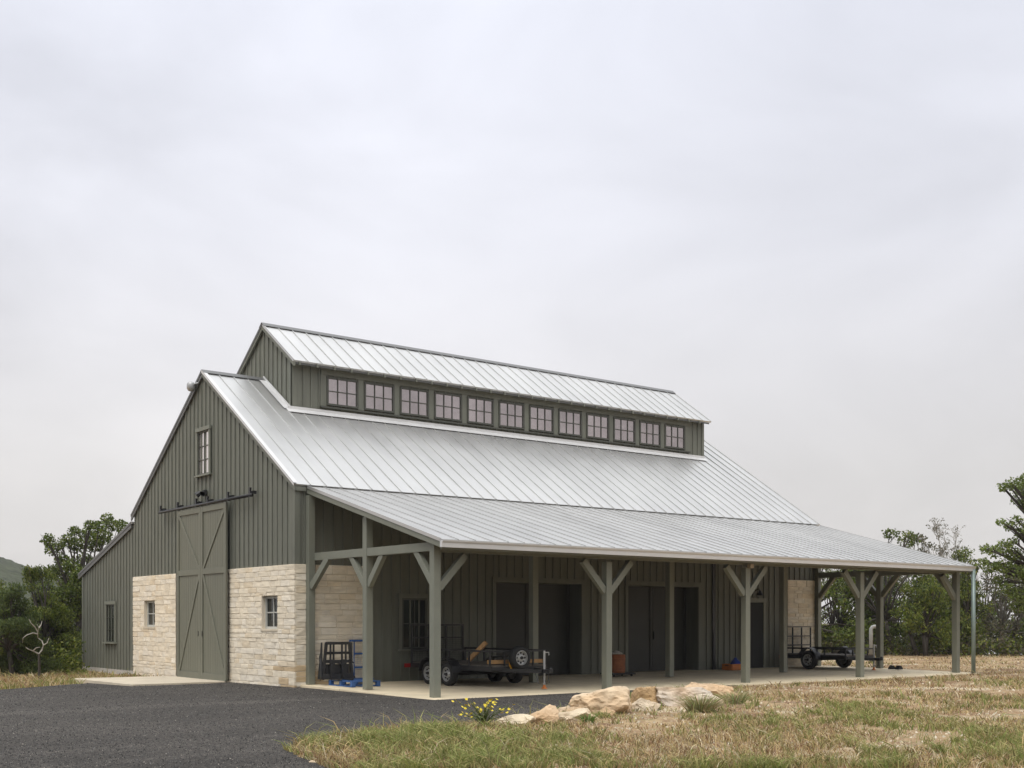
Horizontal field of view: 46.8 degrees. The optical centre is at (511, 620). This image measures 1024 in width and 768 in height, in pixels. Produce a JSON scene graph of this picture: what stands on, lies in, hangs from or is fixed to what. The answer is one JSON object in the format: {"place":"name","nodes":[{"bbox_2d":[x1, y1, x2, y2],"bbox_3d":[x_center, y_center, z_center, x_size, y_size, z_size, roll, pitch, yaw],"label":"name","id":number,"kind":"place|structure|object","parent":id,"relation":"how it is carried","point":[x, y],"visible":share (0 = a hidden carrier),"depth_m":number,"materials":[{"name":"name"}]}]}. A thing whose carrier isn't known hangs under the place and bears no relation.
{"place":"outdoors","nodes":[
{"label":"outdoors","id":0,"kind":"place"},
{"bbox_2d":[0,557,74,625],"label":"hills","id":1,"kind":"structure","parent":0,"point":[10,571],"depth_m":407.17,"materials":[{"name":"green plant"}]},
{"bbox_2d":[0,682,730,767],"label":"driveway","id":2,"kind":"structure","parent":0,"point":[148,715],"depth_m":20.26,"materials":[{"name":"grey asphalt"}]},
{"bbox_2d":[0,0,1023,623],"label":"sky","id":3,"kind":"structure","parent":0,"point":[800,223],"materials":[{"name":"white"}]},
{"bbox_2d":[0,624,1023,767],"bbox_3d":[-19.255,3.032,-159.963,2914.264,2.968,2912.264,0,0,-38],"label":"ground","id":4,"kind":"structure","parent":0,"point":[1015,712],"depth_m":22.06,"materials":[{"name":"beige plant"}]},
{"bbox_2d":[0,579,38,659],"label":"cedar tree","id":5,"kind":"object","parent":4,"relation":"on","point":[1,588],"visible":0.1,"depth_m":40.92,"materials":[{"name":"green plant"}]},
{"bbox_2d":[0,581,64,675],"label":"cedar tree","id":6,"kind":"object","parent":4,"relation":"on","point":[14,626],"visible":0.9,"depth_m":39.93,"materials":[{"name":"green plant"}]},
{"bbox_2d":[22,619,48,678],"bbox_3d":[-14.882,0.926,36.971,0.779,1.948,0.466,0,0,-17],"label":"bare tree","id":7,"kind":"object","parent":4,"relation":"on","point":[39,668],"visible":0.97,"depth_m":36.98,"materials":[{"name":"grey plant"}]},
{"bbox_2d":[1,564,81,671],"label":"cedar tree","id":8,"kind":"object","parent":4,"relation":"on","point":[32,575],"visible":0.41,"depth_m":43.01,"materials":[{"name":"green plant"}]},
{"bbox_2d":[0,637,90,674],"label":"undergrowth","id":9,"kind":"object","parent":4,"relation":"on","point":[65,656],"visible":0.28,"depth_m":41.13,"materials":[{"name":"green plant"}]},
{"bbox_2d":[37,596,81,666],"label":"cedar tree","id":10,"kind":"object","parent":4,"relation":"on","point":[78,634],"visible":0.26,"depth_m":43.83,"materials":[{"name":"green plant"}]},
{"bbox_2d":[37,512,128,649],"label":"live oak","id":11,"kind":"object","parent":4,"relation":"on","point":[69,585],"visible":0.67,"depth_m":45.47,"materials":[{"name":"green plant"}]},
{"bbox_2d":[73,676,229,685],"bbox_3d":[-10.111,1.778,33.107,2.930,0.245,4.150,0,0,-38],"label":"door apron","id":12,"kind":"object","parent":4,"relation":"on","point":[149,680],"depth_m":32.64,"materials":[{"name":"concrete"}]},
{"bbox_2d":[451,698,514,723],"bbox_3d":[-0.478,1.360,17.489,0.718,0.446,0.845,0,0,-38],"label":"wildflower plant","id":13,"kind":"object","parent":4,"relation":"on","point":[484,716],"visible":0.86,"depth_m":17.46,"materials":[{"name":"green plant"}]},
{"bbox_2d":[497,714,535,725],"bbox_3d":[0.136,1.524,17.858,0.629,0.231,0.466,0,0,-20],"label":"boulder","id":14,"kind":"object","parent":4,"relation":"on","point":[519,718],"visible":0.48,"depth_m":17.77,"materials":[{"name":"stone"}]},
{"bbox_2d":[78,322,975,697],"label":"barn","id":15,"kind":"structure","parent":4,"relation":"on","point":[304,494],"depth_m":34.39,"materials":[{"name":"green paint"}]},
{"bbox_2d":[102,601,116,643],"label":"window","id":16,"kind":"structure","parent":15,"relation":"in","point":[113,603],"depth_m":39.98,"materials":[{"name":"paint"}]},
{"bbox_2d":[147,601,154,626],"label":"window","id":17,"kind":"structure","parent":15,"relation":"in","point":[150,604],"depth_m":37.33,"materials":[{"name":"clear glass"}]},
{"bbox_2d":[177,507,199,678],"bbox_3d":[-9.344,-0.780,34.269,0.077,4.880,1.725,0,0,-38],"label":"sliding door","id":18,"kind":"structure","parent":15,"relation":"in","point":[188,520],"depth_m":34.32,"materials":[{"name":"green paint"}]},
{"bbox_2d":[194,425,211,477],"bbox_3d":[-8.789,-4.809,33.740,0.118,1.398,1.080,0,0,-38],"label":"window","id":19,"kind":"structure","parent":15,"relation":"in","point":[207,428],"depth_m":33.80,"materials":[{"name":"glass"}]},
{"bbox_2d":[200,502,227,680],"bbox_3d":[-8.292,-0.780,32.902,0.077,4.880,1.705,0,0,-38],"label":"sliding door","id":20,"kind":"structure","parent":15,"relation":"in","point":[213,518],"depth_m":32.88,"materials":[{"name":"green paint"}]},
{"bbox_2d":[265,596,277,628],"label":"window","id":21,"kind":"structure","parent":15,"relation":"in","point":[271,606],"depth_m":30.66,"materials":[{"name":"clear glass"}]},
{"bbox_2d":[327,376,357,408],"bbox_3d":[-4.948,-6.645,34.573,1.040,0.830,0.055,0,0,-38],"label":"window","id":22,"kind":"structure","parent":15,"relation":"in","point":[341,392],"depth_m":34.58,"materials":[{"name":"glass"}]},
{"bbox_2d":[364,381,394,413],"bbox_3d":[-3.962,-6.645,35.333,1.040,0.830,0.055,0,0,-38],"label":"window","id":23,"kind":"structure","parent":15,"relation":"in","point":[378,397],"depth_m":35.35,"materials":[{"name":"glass"}]},
{"bbox_2d":[397,593,428,650],"bbox_3d":[-2.591,0.050,31.489,1.090,1.520,0.108,0,0,-38],"label":"window","id":24,"kind":"structure","parent":15,"relation":"in","point":[403,599],"depth_m":31.47,"materials":[{"name":"paint"}]},
{"bbox_2d":[400,387,428,417],"bbox_3d":[-2.976,-6.645,36.093,1.040,0.830,0.055,0,0,-38],"label":"window","id":25,"kind":"structure","parent":15,"relation":"in","point":[413,402],"depth_m":36.10,"materials":[{"name":"glass"}]},
{"bbox_2d":[434,391,461,421],"bbox_3d":[-1.989,-6.645,36.852,1.040,0.830,0.055,0,0,-38],"label":"window","id":26,"kind":"structure","parent":15,"relation":"in","point":[447,406],"depth_m":36.85,"materials":[{"name":"glass"}]},
{"bbox_2d":[467,396,493,425],"bbox_3d":[-1.003,-6.645,37.612,1.040,0.830,0.055,0,0,-38],"label":"window","id":27,"kind":"structure","parent":15,"relation":"in","point":[479,410],"depth_m":37.62,"materials":[{"name":"glass"}]},
{"bbox_2d":[499,401,524,429],"bbox_3d":[-0.017,-6.645,38.372,1.040,0.830,0.055,0,0,-38],"label":"window","id":28,"kind":"structure","parent":15,"relation":"in","point":[511,415],"depth_m":38.38,"materials":[{"name":"glass"}]},
{"bbox_2d":[492,577,584,675],"bbox_3d":[0.623,0.190,34.354,3.400,2.820,0.635,0,0,-38],"label":"door","id":29,"kind":"structure","parent":15,"relation":"in","point":[510,601],"depth_m":34.80,"materials":[{"name":"grey paint"}]},
{"bbox_2d":[529,405,553,432],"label":"window","id":30,"kind":"structure","parent":15,"relation":"in","point":[541,419],"depth_m":39.14,"materials":[{"name":"glass"}]},
{"bbox_2d":[558,409,581,436],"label":"window","id":31,"kind":"structure","parent":15,"relation":"in","point":[569,422],"depth_m":39.88,"materials":[{"name":"glass"}]},
{"bbox_2d":[586,413,609,439],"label":"window","id":32,"kind":"structure","parent":15,"relation":"in","point":[597,426],"depth_m":40.65,"materials":[{"name":"glass"}]},
{"bbox_2d":[613,417,635,443],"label":"window","id":33,"kind":"structure","parent":15,"relation":"in","point":[624,430],"depth_m":41.42,"materials":[{"name":"glass"}]},
{"bbox_2d":[639,421,660,446],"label":"window","id":34,"kind":"structure","parent":15,"relation":"in","point":[649,432],"depth_m":42.17,"materials":[{"name":"glass"}]},
{"bbox_2d":[625,580,700,671],"bbox_3d":[4.592,0.190,37.411,3.320,2.820,0.635,0,0,-38],"label":"door","id":35,"kind":"structure","parent":15,"relation":"in","point":[644,606],"depth_m":37.54,"materials":[{"name":"grey paint"}]},
{"bbox_2d":[665,424,684,449],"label":"window","id":36,"kind":"structure","parent":15,"relation":"in","point":[674,435],"depth_m":42.94,"materials":[{"name":"glass"}]},
{"bbox_2d":[740,598,766,667],"bbox_3d":[8.098,0.420,39.710,1.260,2.360,0.048,0,0,-38],"label":"door","id":37,"kind":"structure","parent":15,"relation":"in","point":[757,610],"depth_m":39.84,"materials":[{"name":"black"}]},
{"bbox_2d":[530,704,558,723],"bbox_3d":[0.476,1.518,18.033,0.480,0.474,0.361,0,0,0],"label":"boulder","id":38,"kind":"object","parent":4,"relation":"on","point":[550,711],"visible":0.48,"depth_m":17.96,"materials":[{"name":"stone"}]},
{"bbox_2d":[557,706,580,711],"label":"boulder","id":39,"kind":"object","parent":4,"relation":"on","point":[569,708],"visible":0.17,"depth_m":20.29,"materials":[{"name":"stone"}]},
{"bbox_2d":[558,708,598,721],"bbox_3d":[1.036,1.556,18.802,0.561,0.328,0.684,0,0,-44],"label":"boulder","id":40,"kind":"object","parent":4,"relation":"on","point":[574,713],"visible":0.46,"depth_m":18.67,"materials":[{"name":"stone"}]},
{"bbox_2d":[575,712,600,722],"bbox_3d":[1.180,1.502,18.269,0.521,0.155,0.521,0,0,-38],"label":"grass tuft","id":41,"kind":"object","parent":4,"relation":"on","point":[591,719],"visible":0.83,"depth_m":18.24,"materials":[{"name":"green plant"}]},
{"bbox_2d":[569,686,631,713],"bbox_3d":[1.533,1.520,20.385,1.117,0.793,1.042,0,0,0],"label":"boulder","id":42,"kind":"object","parent":4,"relation":"on","point":[616,699],"visible":0.59,"depth_m":20.01,"materials":[{"name":"stone"}]},
{"bbox_2d":[600,707,614,715],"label":"boulder","id":43,"kind":"object","parent":4,"relation":"on","point":[608,710],"visible":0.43,"depth_m":19.65,"materials":[{"name":"stone"}]},
{"bbox_2d":[300,665,975,699],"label":"porch slab","id":44,"kind":"structure","parent":4,"relation":"on","point":[502,687],"depth_m":31.59,"materials":[{"name":"concrete"}]},
{"bbox_2d":[329,679,379,686],"bbox_3d":[-3.868,1.532,29.058,0.800,0.135,1.120,0,0,-39],"label":"pallet","id":45,"kind":"object","parent":44,"relation":"on","point":[354,683],"visible":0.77,"depth_m":28.83,"materials":[{"name":"blue paint"}]},
{"bbox_2d":[317,642,353,680],"bbox_3d":[-4.294,1.009,29.257,0.888,0.962,0.944,0,0,-30],"label":"fork attachment","id":46,"kind":"object","parent":45,"relation":"on","point":[341,669],"visible":1,"depth_m":29.27,"materials":[{"name":"black metal"}]},
{"bbox_2d":[347,640,373,678],"bbox_3d":[-3.896,1.045,30.270,0.624,1.110,0.430,0,0,-38],"label":"hand cart","id":47,"kind":"object","parent":44,"relation":"on","point":[354,661],"visible":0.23,"depth_m":30.26,"materials":[{"name":"blue paint"}]},
{"bbox_2d":[404,624,552,688],"bbox_3d":[-0.527,0.861,29.653,2.300,1.518,4.806,0,0,-38],"label":"utility trailer","id":48,"kind":"object","parent":44,"relation":"on","point":[519,662],"visible":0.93,"depth_m":29.28,"materials":[{"name":"black metal"}]},
{"bbox_2d":[467,641,487,661],"bbox_3d":[-0.850,0.760,29.196,0.513,0.511,0.140,0,0,15],"label":"wooden plank","id":49,"kind":"object","parent":48,"relation":"on","point":[482,646],"visible":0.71,"depth_m":29.14,"materials":[{"name":"brown wood"}]},
{"bbox_2d":[487,660,508,663],"bbox_3d":[-0.236,1.000,28.652,0.800,0.090,0.140,0,0,-36],"label":"wooden plank","id":50,"kind":"object","parent":48,"relation":"on","point":[498,661],"visible":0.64,"depth_m":28.49,"materials":[{"name":"brown wood"}]},
{"bbox_2d":[530,659,542,662],"bbox_3d":[0.516,1.000,29.257,0.530,0.090,0.140,0,0,-40],"label":"wooden plank","id":51,"kind":"object","parent":48,"relation":"on","point":[538,660],"visible":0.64,"depth_m":29.26,"materials":[{"name":"brown wood"}]},
{"bbox_2d":[600,654,635,676],"bbox_3d":[3.047,1.285,34.059,0.840,0.630,0.600,0,0,-33],"label":"storage bin","id":52,"kind":"object","parent":44,"relation":"on","point":[618,664],"visible":0.79,"depth_m":33.87,"materials":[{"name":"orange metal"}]},
{"bbox_2d":[722,664,740,669],"bbox_3d":[7.159,1.500,38.275,0.720,0.200,0.424,0,0,-42],"label":"tool crate","id":53,"kind":"object","parent":44,"relation":"on","point":[731,666],"visible":0.72,"depth_m":38.03,"materials":[{"name":"orange paint"}]},
{"bbox_2d":[730,657,740,663],"bbox_3d":[7.235,1.385,38.323,0.396,0.390,0.397,0,0,6],"label":"cloth bag","id":54,"kind":"object","parent":53,"relation":"in","point":[735,660],"visible":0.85,"depth_m":38.23,"materials":[{"name":"blue fabric"}]},
{"bbox_2d":[787,626,882,669],"bbox_3d":[10.838,0.906,39.348,2.100,1.408,3.456,0,0,-38],"label":"utility trailer","id":55,"kind":"object","parent":44,"relation":"on","point":[843,657],"visible":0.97,"depth_m":39.16,"materials":[{"name":"black metal"}]},
{"bbox_2d":[895,665,902,669],"bbox_3d":[12.621,1.535,38.630,0.216,0.130,0.160,0,0,-33],"label":"wheel chock","id":56,"kind":"object","parent":44,"relation":"on","point":[897,667],"visible":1,"depth_m":38.58,"materials":[{"name":"rubber"}]},
{"bbox_2d":[630,686,658,702],"bbox_3d":[2.478,1.577,22.236,0.578,0.682,0.423,0,0,0],"label":"boulder","id":57,"kind":"object","parent":4,"relation":"on","point":[648,693],"visible":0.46,"depth_m":22.15,"materials":[{"name":"stone"}]},
{"bbox_2d":[632,698,660,710],"bbox_3d":[2.357,1.562,21.044,0.522,0.385,0.367,0,0,28],"label":"boulder","id":58,"kind":"object","parent":4,"relation":"on","point":[636,704],"visible":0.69,"depth_m":20.94,"materials":[{"name":"stone"}]},
{"bbox_2d":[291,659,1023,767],"bbox_3d":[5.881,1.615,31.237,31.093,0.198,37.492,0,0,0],"label":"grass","id":59,"kind":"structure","parent":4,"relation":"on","point":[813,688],"depth_m":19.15,"materials":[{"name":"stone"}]},
{"bbox_2d":[655,687,722,706],"bbox_3d":[3.269,1.511,22.346,1.380,0.552,0.871,0,0,0],"label":"boulder","id":60,"kind":"object","parent":4,"relation":"on","point":[663,694],"visible":0.39,"depth_m":22.12,"materials":[{"name":"stone"}]},
{"bbox_2d":[666,692,739,712],"bbox_3d":[3.217,1.399,20.182,1.483,0.327,1.329,0,0,-38],"label":"grass tuft","id":61,"kind":"object","parent":4,"relation":"on","point":[702,706],"visible":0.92,"depth_m":20.05,"materials":[{"name":"plant"}]},
{"bbox_2d":[685,682,737,697],"bbox_3d":[4.092,1.504,24.227,1.240,0.467,0.804,0,0,-19],"label":"boulder","id":62,"kind":"object","parent":4,"relation":"on","point":[719,689],"visible":0.43,"depth_m":24.07,"materials":[{"name":"stone"}]},
{"bbox_2d":[714,690,762,703],"bbox_3d":[4.243,1.456,22.541,1.086,0.250,1.154,0,0,-38],"label":"grass tuft","id":63,"kind":"object","parent":4,"relation":"on","point":[745,698],"visible":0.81,"depth_m":22.46,"materials":[{"name":"green plant"}]},
{"bbox_2d":[821,568,870,642],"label":"live oak","id":64,"kind":"object","parent":4,"relation":"on","point":[825,630],"visible":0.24,"depth_m":56.53,"materials":[{"name":"green plant"}]},
{"bbox_2d":[821,568,890,645],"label":"cedar tree","id":65,"kind":"object","parent":4,"relation":"on","point":[842,618],"visible":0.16,"depth_m":59.80,"materials":[{"name":"green plant"}]},
{"bbox_2d":[830,579,897,625],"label":"cedar tree","id":66,"kind":"object","parent":4,"relation":"on","point":[855,605],"depth_m":67.54,"materials":[{"name":"green plant"}]},
{"bbox_2d":[831,569,912,652],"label":"live oak","id":67,"kind":"object","parent":4,"relation":"on","point":[854,606],"visible":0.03,"depth_m":63.23,"materials":[{"name":"green plant"}]},
{"bbox_2d":[869,625,875,662],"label":"stand pipe","id":68,"kind":"object","parent":4,"relation":"on","point":[872,627],"visible":0.65,"depth_m":46.94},
{"bbox_2d":[835,528,947,653],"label":"live oak","id":69,"kind":"object","parent":4,"relation":"on","point":[870,617],"visible":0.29,"depth_m":57.96,"materials":[{"name":"green plant"}]},
{"bbox_2d":[887,576,920,639],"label":"cedar tree","id":70,"kind":"object","parent":4,"relation":"on","point":[906,598],"visible":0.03,"depth_m":69.33,"materials":[{"name":"green plant"}]},
{"bbox_2d":[890,533,950,638],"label":"scrub tree","id":71,"kind":"object","parent":4,"relation":"on","point":[922,538],"visible":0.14,"depth_m":60.92,"materials":[{"name":"green plant"}]},
{"bbox_2d":[821,625,1023,655],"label":"undergrowth","id":72,"kind":"object","parent":4,"relation":"on","point":[994,644],"visible":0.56,"depth_m":56.81,"materials":[{"name":"green plant"}]},
{"bbox_2d":[888,574,970,655],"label":"cedar tree","id":73,"kind":"object","parent":4,"relation":"on","point":[929,604],"visible":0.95,"depth_m":55.58,"materials":[{"name":"green plant"}]},
{"bbox_2d":[925,518,956,653],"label":"bare sapling","id":74,"kind":"object","parent":4,"relation":"on","point":[933,529],"visible":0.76,"depth_m":58.87,"materials":[{"name":"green plant"}]},
{"bbox_2d":[916,574,977,653],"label":"cedar tree","id":75,"kind":"object","parent":4,"relation":"on","point":[943,613],"visible":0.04,"depth_m":59.70,"materials":[{"name":"green plant"}]},
{"bbox_2d":[925,525,983,606],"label":"bare sapling","id":76,"kind":"object","parent":4,"relation":"on","point":[955,539],"visible":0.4,"depth_m":58.95,"materials":[{"name":"green plant"}]},
{"bbox_2d":[939,545,997,654],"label":"cedar tree","id":77,"kind":"object","parent":4,"relation":"on","point":[965,601],"visible":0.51,"depth_m":57.65,"materials":[{"name":"green plant"}]},
{"bbox_2d":[951,563,1022,650],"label":"scrub tree","id":78,"kind":"object","parent":4,"relation":"on","point":[986,582],"visible":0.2,"depth_m":60.89,"materials":[{"name":"green plant"}]},
{"bbox_2d":[961,564,1023,654],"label":"scrub tree","id":79,"kind":"object","parent":4,"relation":"on","point":[1003,618],"visible":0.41,"depth_m":58.78,"materials":[{"name":"green plant"}]},
{"bbox_2d":[978,588,1012,635],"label":"live oak","id":80,"kind":"object","parent":4,"relation":"on","point":[995,613],"visible":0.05,"depth_m":68.68,"materials":[{"name":"green plant"}]},
{"bbox_2d":[978,473,1023,613],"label":"live oak","id":81,"kind":"object","parent":4,"relation":"on","point":[1017,488],"visible":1,"depth_m":36.66,"materials":[{"name":"green plant"}]},
{"bbox_2d":[990,583,1023,621],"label":"cedar tree","id":82,"kind":"object","parent":4,"relation":"on","point":[1011,600],"visible":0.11,"depth_m":62.40,"materials":[{"name":"green plant"}]},
{"bbox_2d":[1012,559,1023,634],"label":"live oak","id":83,"kind":"object","parent":4,"relation":"on","point":[1021,629],"visible":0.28,"depth_m":58.75,"materials":[{"name":"green plant"}]}
]}

